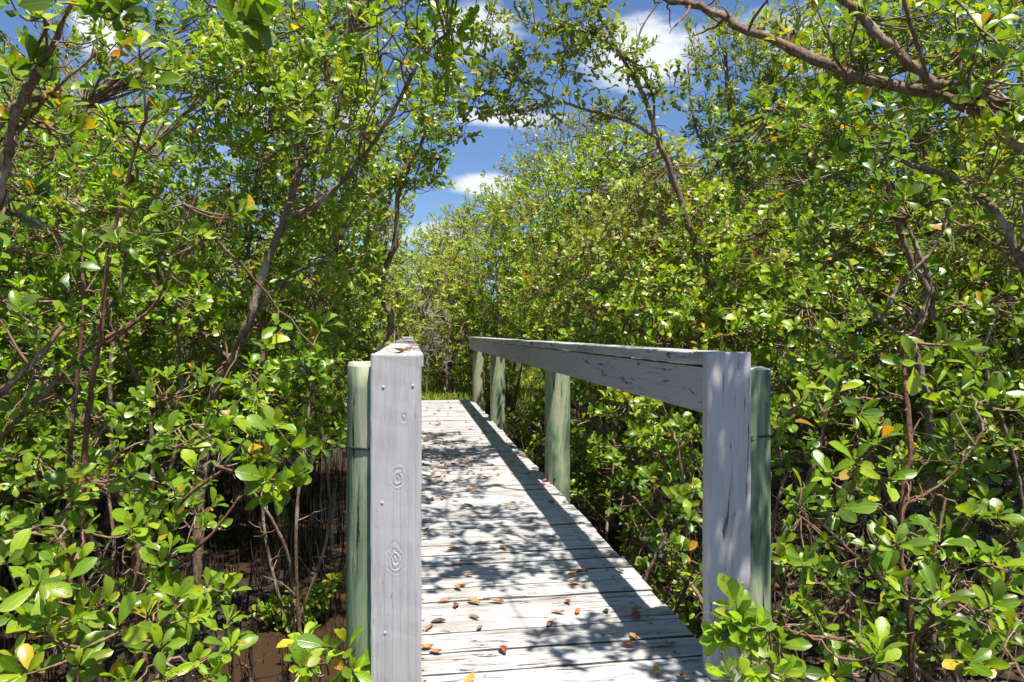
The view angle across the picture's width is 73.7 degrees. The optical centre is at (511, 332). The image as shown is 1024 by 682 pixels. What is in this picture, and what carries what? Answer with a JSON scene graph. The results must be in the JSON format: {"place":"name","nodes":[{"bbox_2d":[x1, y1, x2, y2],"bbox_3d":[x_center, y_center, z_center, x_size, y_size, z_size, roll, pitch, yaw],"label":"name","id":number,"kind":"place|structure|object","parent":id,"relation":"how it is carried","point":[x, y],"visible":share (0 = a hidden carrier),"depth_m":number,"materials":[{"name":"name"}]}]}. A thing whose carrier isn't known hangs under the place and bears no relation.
{"place":"outdoors","nodes":[
{"label":"outdoors","id":0,"kind":"place"},
{"bbox_2d":[0,464,693,681],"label":"water","id":1,"kind":"structure","parent":0,"point":[269,669],"depth_m":4.74,"materials":[{"name":"brown liquid"}]},
{"bbox_2d":[0,45,158,576],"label":"mangrove tree","id":2,"kind":"object","parent":1,"relation":"on","point":[21,322],"visible":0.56,"depth_m":4.24,"materials":[{"name":"green plant"}]},
{"bbox_2d":[0,0,282,298],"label":"mangrove tree","id":3,"kind":"object","parent":1,"relation":"on","point":[252,15],"visible":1,"depth_m":2.19,"materials":[{"name":"green plant"}]},
{"bbox_2d":[0,29,343,681],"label":"mangrove tree","id":4,"kind":"object","parent":1,"relation":"on","point":[116,233],"visible":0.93,"depth_m":2.77,"materials":[{"name":"green plant"}]},
{"bbox_2d":[110,196,325,488],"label":"mangrove tree","id":5,"kind":"object","parent":1,"relation":"on","point":[224,473],"visible":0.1,"depth_m":7.80,"materials":[{"name":"green plant"}]},
{"bbox_2d":[134,362,634,416],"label":"grass","id":6,"kind":"structure","parent":0,"point":[444,396],"depth_m":11.66,"materials":[{"name":"green plant"}]},
{"bbox_2d":[0,335,1023,681],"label":"ground","id":7,"kind":"structure","parent":0,"point":[810,657],"depth_m":4.84,"materials":[{"name":"brown soil"}]},
{"bbox_2d":[2,186,81,328],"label":"mangrove tree","id":8,"kind":"object","parent":7,"relation":"on","point":[34,270],"depth_m":6.98,"materials":[{"name":"green plant"}]},
{"bbox_2d":[0,55,130,318],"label":"mangrove tree","id":9,"kind":"object","parent":7,"relation":"on","point":[37,91],"visible":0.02,"depth_m":10.00,"materials":[{"name":"green plant"}]},
{"bbox_2d":[0,202,177,539],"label":"mangrove tree","id":10,"kind":"object","parent":7,"relation":"on","point":[123,383],"visible":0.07,"depth_m":5.90,"materials":[{"name":"green plant"}]},
{"bbox_2d":[36,167,154,364],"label":"mangrove tree","id":11,"kind":"object","parent":7,"relation":"on","point":[121,217],"depth_m":15.74,"materials":[{"name":"green plant"}]},
{"bbox_2d":[0,360,232,656],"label":"mangrove shrub","id":12,"kind":"object","parent":7,"relation":"on","point":[140,395],"visible":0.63,"depth_m":3.59,"materials":[{"name":"green plant"}]},
{"bbox_2d":[0,484,251,681],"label":"mangrove shrub","id":13,"kind":"object","parent":7,"relation":"on","point":[36,604],"visible":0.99,"depth_m":2.27,"materials":[{"name":"green plant"}]},
{"bbox_2d":[17,77,256,448],"bbox_3d":[-5.036,-0.892,9.115,3.198,4.894,2.874,0,0,26],"label":"mangrove tree","id":14,"kind":"object","parent":7,"relation":"on","point":[125,103],"visible":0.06,"depth_m":8.82,"materials":[{"name":"green plant"}]},
{"bbox_2d":[0,16,293,588],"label":"mangrove tree","id":15,"kind":"object","parent":7,"relation":"on","point":[206,301],"visible":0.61,"depth_m":4.61,"materials":[{"name":"green plant"}]},
{"bbox_2d":[18,405,315,681],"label":"mangrove shrub","id":16,"kind":"object","parent":7,"relation":"on","point":[295,474],"visible":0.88,"depth_m":2.79,"materials":[{"name":"green plant"}]},
{"bbox_2d":[0,432,346,681],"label":"air roots","id":17,"kind":"object","parent":7,"relation":"on","point":[305,552],"visible":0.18,"depth_m":5.14,"materials":[{"name":"brown plant"}]},
{"bbox_2d":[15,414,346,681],"bbox_3d":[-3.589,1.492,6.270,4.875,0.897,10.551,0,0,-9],"label":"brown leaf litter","id":18,"kind":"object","parent":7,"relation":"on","point":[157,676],"visible":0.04,"depth_m":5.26,"materials":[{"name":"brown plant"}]},
{"bbox_2d":[131,199,242,387],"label":"mangrove tree","id":19,"kind":"object","parent":7,"relation":"on","point":[218,273],"visible":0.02,"depth_m":11.88,"materials":[{"name":"green plant"}]},
{"bbox_2d":[0,0,386,552],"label":"mangrove tree","id":20,"kind":"object","parent":7,"relation":"on","point":[114,87],"visible":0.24,"depth_m":5.41,"materials":[{"name":"green plant"}]},
{"bbox_2d":[99,604,371,681],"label":"mangrove shrub","id":21,"kind":"object","parent":7,"relation":"on","point":[302,656],"visible":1,"depth_m":2.00,"materials":[{"name":"green plant"}]},
{"bbox_2d":[94,297,377,504],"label":"mangrove tree","id":22,"kind":"object","parent":7,"relation":"on","point":[294,452],"visible":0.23,"depth_m":6.47,"materials":[{"name":"green plant"}]},
{"bbox_2d":[154,334,348,634],"bbox_3d":[-1.438,0.961,3.963,1.040,1.907,0.774,0,0,-9],"label":"mangrove shrub","id":23,"kind":"object","parent":7,"relation":"on","point":[256,394],"visible":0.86,"depth_m":3.94,"materials":[{"name":"green plant"}]},
{"bbox_2d":[130,0,399,521],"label":"mangrove tree","id":24,"kind":"object","parent":7,"relation":"on","point":[248,236],"visible":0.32,"depth_m":6.44,"materials":[{"name":"green plant"}]},
{"bbox_2d":[232,222,310,306],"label":"mangrove tree","id":25,"kind":"object","parent":7,"relation":"on","point":[257,264],"depth_m":23.65,"materials":[{"name":"green plant"}]},
{"bbox_2d":[78,0,483,578],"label":"mangrove tree","id":26,"kind":"object","parent":7,"relation":"on","point":[347,74],"visible":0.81,"depth_m":4.82,"materials":[{"name":"green plant"}]},
{"bbox_2d":[234,572,343,632],"bbox_3d":[-1.363,1.758,4.209,0.637,0.479,0.399,0,0,-9],"label":"mangrove seedling","id":27,"kind":"object","parent":7,"relation":"on","point":[275,606],"visible":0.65,"depth_m":4.17,"materials":[{"name":"green plant"}]},
{"bbox_2d":[250,227,329,331],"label":"mangrove tree","id":28,"kind":"object","parent":7,"relation":"on","point":[280,259],"depth_m":14.59,"materials":[{"name":"green plant"}]},
{"bbox_2d":[178,66,419,389],"bbox_3d":[-3.774,-2.261,13.001,4.280,6.784,4.539,0,0,-9],"label":"mangrove tree","id":29,"kind":"object","parent":7,"relation":"on","point":[403,219],"visible":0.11,"depth_m":13.38,"materials":[{"name":"green plant"}]},
{"bbox_2d":[304,250,425,411],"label":"mangrove tree","id":30,"kind":"object","parent":7,"relation":"on","point":[397,306],"visible":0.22,"depth_m":10.49,"materials":[{"name":"green plant"}]},
{"bbox_2d":[352,242,402,354],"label":"mangrove tree","id":31,"kind":"object","parent":7,"relation":"on","point":[376,299],"visible":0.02,"depth_m":24.38,"materials":[{"name":"green plant"}]},
{"bbox_2d":[316,25,466,360],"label":"mangrove tree","id":32,"kind":"object","parent":7,"relation":"on","point":[429,121],"visible":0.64,"depth_m":6.93,"materials":[{"name":"green plant"}]},
{"bbox_2d":[375,278,434,343],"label":"mangrove tree","id":33,"kind":"object","parent":7,"relation":"on","point":[400,321],"visible":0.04,"depth_m":19.98,"materials":[{"name":"green plant"}]},
{"bbox_2d":[375,244,442,366],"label":"mangrove tree","id":34,"kind":"object","parent":7,"relation":"on","point":[407,270],"visible":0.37,"depth_m":11.99,"materials":[{"name":"green plant"}]},
{"bbox_2d":[405,285,448,393],"bbox_3d":[-1.410,0.161,11.245,0.686,1.902,0.678,0,0,31],"label":"dead bush","id":35,"kind":"object","parent":7,"relation":"on","point":[426,358],"visible":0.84,"depth_m":11.24,"materials":[{"name":"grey plant"}]},
{"bbox_2d":[393,229,490,395],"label":"mangrove tree","id":36,"kind":"object","parent":7,"relation":"on","point":[436,275],"visible":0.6,"depth_m":11.91,"materials":[{"name":"green plant"}]},
{"bbox_2d":[425,287,467,394],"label":"tree","id":37,"kind":"object","parent":7,"relation":"on","point":[446,357],"visible":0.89,"depth_m":11.29,"materials":[{"name":"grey plant"}]},
{"bbox_2d":[389,209,518,389],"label":"mangrove tree","id":38,"kind":"object","parent":7,"relation":"on","point":[444,240],"visible":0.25,"depth_m":14.67,"materials":[{"name":"green plant"}]},
{"bbox_2d":[425,271,488,365],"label":"mangrove tree","id":39,"kind":"object","parent":7,"relation":"on","point":[452,307],"visible":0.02,"depth_m":20.42,"materials":[{"name":"green plant"}]},
{"bbox_2d":[421,229,494,352],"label":"mangrove tree","id":40,"kind":"object","parent":7,"relation":"on","point":[458,275],"visible":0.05,"depth_m":24.63,"materials":[{"name":"green plant"}]},
{"bbox_2d":[412,186,521,308],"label":"mangrove tree","id":41,"kind":"object","parent":7,"relation":"on","point":[458,211],"visible":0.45,"depth_m":18.86,"materials":[{"name":"green plant"}]},
{"bbox_2d":[442,175,548,397],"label":"mangrove tree","id":42,"kind":"object","parent":7,"relation":"on","point":[486,299],"visible":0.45,"depth_m":11.74,"materials":[{"name":"green plant"}]},
{"bbox_2d":[474,256,537,371],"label":"mangrove tree","id":43,"kind":"object","parent":7,"relation":"on","point":[510,363],"visible":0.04,"depth_m":17.21,"materials":[{"name":"green plant"}]},
{"bbox_2d":[455,141,584,405],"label":"mangrove tree","id":44,"kind":"object","parent":7,"relation":"on","point":[510,246],"visible":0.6,"depth_m":10.21,"materials":[{"name":"green plant"}]},
{"bbox_2d":[505,394,570,451],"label":"mangrove shrub","id":45,"kind":"object","parent":7,"relation":"on","point":[522,420],"visible":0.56,"depth_m":8.88,"materials":[{"name":"green plant"}]},
{"bbox_2d":[484,188,614,378],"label":"mangrove tree","id":46,"kind":"object","parent":7,"relation":"on","point":[519,333],"visible":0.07,"depth_m":11.31,"materials":[{"name":"green plant"}]},
{"bbox_2d":[345,337,771,681],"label":"footbridge","id":47,"kind":"object","parent":7,"relation":"on","point":[405,573],"visible":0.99,"depth_m":2.23,"materials":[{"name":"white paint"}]},
{"bbox_2d":[394,347,411,350],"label":"fallen leaf","id":48,"kind":"object","parent":47,"relation":"on","point":[399,349],"visible":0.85,"depth_m":2.06,"materials":[{"name":"brown plant"}]},
{"bbox_2d":[422,643,432,647],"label":"fallen leaf","id":49,"kind":"object","parent":47,"relation":"on","point":[426,645],"visible":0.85,"depth_m":2.20,"materials":[{"name":"plant"}]},
{"bbox_2d":[430,648,441,651],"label":"fallen leaf","id":50,"kind":"object","parent":47,"relation":"on","point":[435,650],"visible":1,"depth_m":2.18,"materials":[{"name":"orange plant"}]},
{"bbox_2d":[431,618,445,621],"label":"fallen leaf","id":51,"kind":"object","parent":47,"relation":"on","point":[438,619],"visible":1,"depth_m":2.40,"materials":[{"name":"brown plant"}]},
{"bbox_2d":[438,597,451,601],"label":"fallen leaf","id":52,"kind":"object","parent":47,"relation":"on","point":[445,599],"visible":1,"depth_m":2.59,"materials":[{"name":"brown plant"}]},
{"bbox_2d":[464,672,473,681],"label":"fallen leaf","id":53,"kind":"object","parent":47,"relation":"on","point":[469,678],"visible":1,"depth_m":2.00,"materials":[{"name":"yellow plant"}]},
{"bbox_2d":[467,597,479,602],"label":"fallen leaf","id":54,"kind":"object","parent":47,"relation":"on","point":[473,599],"visible":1,"depth_m":2.58,"materials":[{"name":"yellow plant"}]},
{"bbox_2d":[469,614,479,618],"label":"fallen leaf","id":55,"kind":"object","parent":47,"relation":"on","point":[473,615],"visible":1,"depth_m":2.44,"materials":[{"name":"brown plant"}]},
{"bbox_2d":[490,598,503,601],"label":"fallen leaf","id":56,"kind":"object","parent":47,"relation":"on","point":[497,599],"visible":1,"depth_m":2.58,"materials":[{"name":"brown plant"}]},
{"bbox_2d":[499,645,506,652],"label":"fallen leaf","id":57,"kind":"object","parent":47,"relation":"on","point":[503,648],"visible":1,"depth_m":2.19,"materials":[{"name":"plant"}]},
{"bbox_2d":[567,571,574,576],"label":"fallen leaf","id":58,"kind":"object","parent":47,"relation":"on","point":[571,574],"visible":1,"depth_m":2.87,"materials":[{"name":"plant"}]},
{"bbox_2d":[574,569,587,571],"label":"fallen leaf","id":59,"kind":"object","parent":47,"relation":"on","point":[580,570],"visible":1,"depth_m":2.90,"materials":[{"name":"brown plant"}]},
{"bbox_2d":[622,641,635,644],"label":"fallen leaf","id":60,"kind":"object","parent":47,"relation":"on","point":[628,642],"visible":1,"depth_m":2.22,"materials":[{"name":"brown plant"}]},
{"bbox_2d":[629,632,637,638],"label":"fallen leaf","id":61,"kind":"object","parent":47,"relation":"on","point":[632,634],"visible":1,"depth_m":2.28,"materials":[{"name":"plant"}]},
{"bbox_2d":[631,612,639,618],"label":"fallen leaf","id":62,"kind":"object","parent":47,"relation":"on","point":[636,614],"visible":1,"depth_m":2.44,"materials":[{"name":"brown plant"}]},
{"bbox_2d":[653,663,660,674],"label":"fallen leaf","id":63,"kind":"object","parent":47,"relation":"on","point":[656,669],"visible":1,"depth_m":2.05,"materials":[{"name":"plant"}]},
{"bbox_2d":[677,671,688,677],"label":"fallen leaf","id":64,"kind":"object","parent":47,"relation":"on","point":[682,674],"visible":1,"depth_m":2.02,"materials":[{"name":"orange plant"}]},
{"bbox_2d":[519,415,606,480],"bbox_3d":[0.562,1.293,7.296,0.857,0.856,1.415,0,0,-9],"label":"mangrove shrub","id":65,"kind":"object","parent":7,"relation":"on","point":[533,456],"visible":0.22,"depth_m":7.26,"materials":[{"name":"green plant"}]},
{"bbox_2d":[509,206,621,351],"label":"mangrove tree","id":66,"kind":"object","parent":7,"relation":"on","point":[550,285],"visible":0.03,"depth_m":14.71,"materials":[{"name":"green plant"}]},
{"bbox_2d":[480,94,658,321],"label":"mangrove tree","id":67,"kind":"object","parent":7,"relation":"on","point":[571,124],"visible":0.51,"depth_m":13.28,"materials":[{"name":"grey plant"}]},
{"bbox_2d":[513,120,669,464],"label":"mangrove tree","id":68,"kind":"object","parent":7,"relation":"on","point":[599,170],"visible":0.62,"depth_m":7.88,"materials":[{"name":"green plant"}]},
{"bbox_2d":[523,342,690,575],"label":"mangrove tree","id":69,"kind":"object","parent":7,"relation":"on","point":[617,509],"visible":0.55,"depth_m":5.59,"materials":[{"name":"green plant"}]},
{"bbox_2d":[429,0,791,500],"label":"olive mangrove tree","id":70,"kind":"object","parent":7,"relation":"on","point":[633,71],"visible":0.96,"depth_m":4.99,"materials":[{"name":"green plant"}]},
{"bbox_2d":[570,433,663,524],"bbox_3d":[0.791,1.293,5.918,0.877,0.821,1.343,0,0,-9],"label":"mangrove shrub","id":71,"kind":"object","parent":7,"relation":"on","point":[582,470],"visible":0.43,"depth_m":5.72,"materials":[{"name":"green plant"}]},
{"bbox_2d":[583,188,697,317],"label":"mangrove tree","id":72,"kind":"object","parent":7,"relation":"on","point":[621,241],"depth_m":12.51,"materials":[{"name":"green plant"}]},
{"bbox_2d":[587,397,702,613],"bbox_3d":[0.938,1.102,4.166,0.657,1.477,1.868,0,0,-9],"label":"mangrove shrub","id":73,"kind":"object","parent":7,"relation":"on","point":[680,496],"visible":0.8,"depth_m":4.01,"materials":[{"name":"green plant"}]},
{"bbox_2d":[538,129,765,450],"bbox_3d":[1.262,-0.255,6.454,1.977,3.499,1.716,0,0,-9],"label":"mangrove tree","id":74,"kind":"object","parent":7,"relation":"on","point":[644,195],"visible":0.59,"depth_m":6.44,"materials":[{"name":"green plant"}]},
{"bbox_2d":[566,238,770,551],"bbox_3d":[1.170,0.460,5.186,1.488,2.440,1.990,0,0,-32],"label":"mangrove tree","id":75,"kind":"object","parent":7,"relation":"on","point":[610,317],"visible":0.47,"depth_m":5.21,"materials":[{"name":"green plant"}]},
{"bbox_2d":[566,154,771,444],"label":"mangrove tree","id":76,"kind":"object","parent":7,"relation":"on","point":[696,330],"visible":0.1,"depth_m":7.42,"materials":[{"name":"green plant"}]},
{"bbox_2d":[558,178,789,558],"bbox_3d":[1.308,0.234,5.329,1.557,3.022,2.288,0,0,-9],"label":"mangrove tree","id":77,"kind":"object","parent":7,"relation":"on","point":[634,301],"visible":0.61,"depth_m":5.16,"materials":[{"name":"green plant"}]},
{"bbox_2d":[576,132,788,437],"bbox_3d":[2.232,-0.562,9.607,2.873,4.421,3.196,0,0,-13],"label":"mangrove tree","id":78,"kind":"object","parent":7,"relation":"on","point":[763,226],"visible":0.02,"depth_m":9.20,"materials":[{"name":"green plant"}]},
{"bbox_2d":[614,503,778,639],"bbox_3d":[0.962,1.482,4.115,0.692,0.802,1.335,0,0,-9],"label":"mangrove shrub","id":79,"kind":"object","parent":7,"relation":"on","point":[661,572],"visible":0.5,"depth_m":3.97,"materials":[{"name":"green plant"}]},
{"bbox_2d":[625,506,830,681],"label":"mangrove shrub","id":80,"kind":"object","parent":7,"relation":"on","point":[791,556],"visible":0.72,"depth_m":2.91,"materials":[{"name":"green plant"}]},
{"bbox_2d":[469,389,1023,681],"bbox_3d":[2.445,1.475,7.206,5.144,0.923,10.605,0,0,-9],"label":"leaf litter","id":81,"kind":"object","parent":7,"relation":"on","point":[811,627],"visible":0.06,"depth_m":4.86,"materials":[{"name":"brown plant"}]},
{"bbox_2d":[691,154,801,273],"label":"mangrove tree","id":82,"kind":"object","parent":7,"relation":"on","point":[724,183],"depth_m":16.75,"materials":[{"name":"green plant"}]},
{"bbox_2d":[695,577,802,681],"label":"mangrove shrub","id":83,"kind":"object","parent":7,"relation":"on","point":[749,668],"visible":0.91,"depth_m":1.72,"materials":[{"name":"green plant"}]},
{"bbox_2d":[505,397,1023,681],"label":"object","id":84,"kind":"object","parent":7,"relation":"on","point":[934,665],"visible":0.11,"depth_m":4.75,"materials":[{"name":"brown plant"}]},
{"bbox_2d":[691,139,883,418],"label":"mangrove tree","id":85,"kind":"object","parent":7,"relation":"on","point":[778,201],"visible":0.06,"depth_m":9.65,"materials":[{"name":"green plant"}]},
{"bbox_2d":[689,76,886,379],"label":"mangrove tree","id":86,"kind":"object","parent":7,"relation":"on","point":[782,207],"depth_m":11.66,"materials":[{"name":"green plant"}]},
{"bbox_2d":[679,0,899,346],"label":"olive mangrove tree","id":87,"kind":"object","parent":7,"relation":"on","point":[733,101],"visible":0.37,"depth_m":7.57,"materials":[{"name":"green plant"}]},
{"bbox_2d":[700,197,902,554],"bbox_3d":[1.931,0.314,4.619,1.194,2.597,1.426,0,0,-9],"label":"mangrove tree","id":88,"kind":"object","parent":7,"relation":"on","point":[775,323],"visible":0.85,"depth_m":4.54,"materials":[{"name":"green plant"}]},
{"bbox_2d":[701,176,958,500],"bbox_3d":[2.740,0.070,6.030,2.144,2.871,1.927,0,0,-19],"label":"mangrove tree","id":89,"kind":"object","parent":7,"relation":"on","point":[831,425],"visible":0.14,"depth_m":5.81,"materials":[{"name":"green plant"}]},
{"bbox_2d":[731,180,929,468],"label":"mangrove tree","id":90,"kind":"object","parent":7,"relation":"on","point":[867,331],"visible":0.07,"depth_m":7.31,"materials":[{"name":"green plant"}]},
{"bbox_2d":[653,0,1023,277],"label":"mangrove tree","id":91,"kind":"object","parent":7,"relation":"on","point":[937,90],"visible":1,"depth_m":2.93,"materials":[{"name":"green plant"}]},
{"bbox_2d":[699,85,1023,642],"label":"mangrove tree","id":92,"kind":"object","parent":7,"relation":"on","point":[890,211],"visible":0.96,"depth_m":3.58,"materials":[{"name":"green plant"}]},
{"bbox_2d":[712,286,1023,681],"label":"mangrove shrub","id":93,"kind":"object","parent":7,"relation":"on","point":[896,578],"visible":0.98,"depth_m":2.20,"materials":[{"name":"green plant"}]},
{"bbox_2d":[727,0,1023,510],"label":"mangrove tree","id":94,"kind":"object","parent":7,"relation":"on","point":[934,159],"visible":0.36,"depth_m":5.70,"materials":[{"name":"green plant"}]},
{"bbox_2d":[771,417,1018,642],"bbox_3d":[1.771,1.040,3.428,1.187,1.243,1.065,0,0,-9],"label":"mangrove shrub","id":95,"kind":"object","parent":7,"relation":"on","point":[962,485],"visible":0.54,"depth_m":3.27,"materials":[{"name":"green plant"}]},
{"bbox_2d":[771,497,1023,681],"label":"mangrove shrub","id":96,"kind":"object","parent":7,"relation":"on","point":[959,626],"visible":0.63,"depth_m":2.65,"materials":[{"name":"green plant"}]},
{"bbox_2d":[771,262,1023,626],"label":"mangrove shrub","id":97,"kind":"object","parent":7,"relation":"on","point":[853,343],"visible":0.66,"depth_m":3.49,"materials":[{"name":"green plant"}]},
{"bbox_2d":[785,187,1023,547],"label":"mangrove tree","id":98,"kind":"object","parent":7,"relation":"on","point":[868,350],"visible":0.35,"depth_m":4.97,"materials":[{"name":"green plant"}]},
{"bbox_2d":[819,8,1023,450],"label":"mangrove tree","id":99,"kind":"object","parent":7,"relation":"on","point":[892,161],"visible":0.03,"depth_m":7.96,"materials":[{"name":"green plant"}]},
{"bbox_2d":[877,128,1011,416],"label":"mangrove tree","id":100,"kind":"object","parent":7,"relation":"on","point":[943,234],"depth_m":11.23,"materials":[{"name":"green plant"}]},
{"bbox_2d":[883,120,1023,500],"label":"mangrove tree","id":101,"kind":"object","parent":7,"relation":"on","point":[1015,363],"visible":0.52,"depth_m":4.37,"materials":[{"name":"green plant"}]},
{"bbox_2d":[924,0,1023,416],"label":"mangrove tree","id":102,"kind":"object","parent":7,"relation":"on","point":[996,61],"visible":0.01,"depth_m":6.21,"materials":[{"name":"green plant"}]},
{"bbox_2d":[933,127,1023,366],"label":"mangrove tree","id":103,"kind":"object","parent":7,"relation":"on","point":[992,285],"visible":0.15,"depth_m":5.05,"materials":[{"name":"green plant"}]},
{"bbox_2d":[0,0,1023,334],"label":"sky","id":104,"kind":"structure","parent":0,"point":[472,158],"materials":[{"name":"blue"}]}
]}

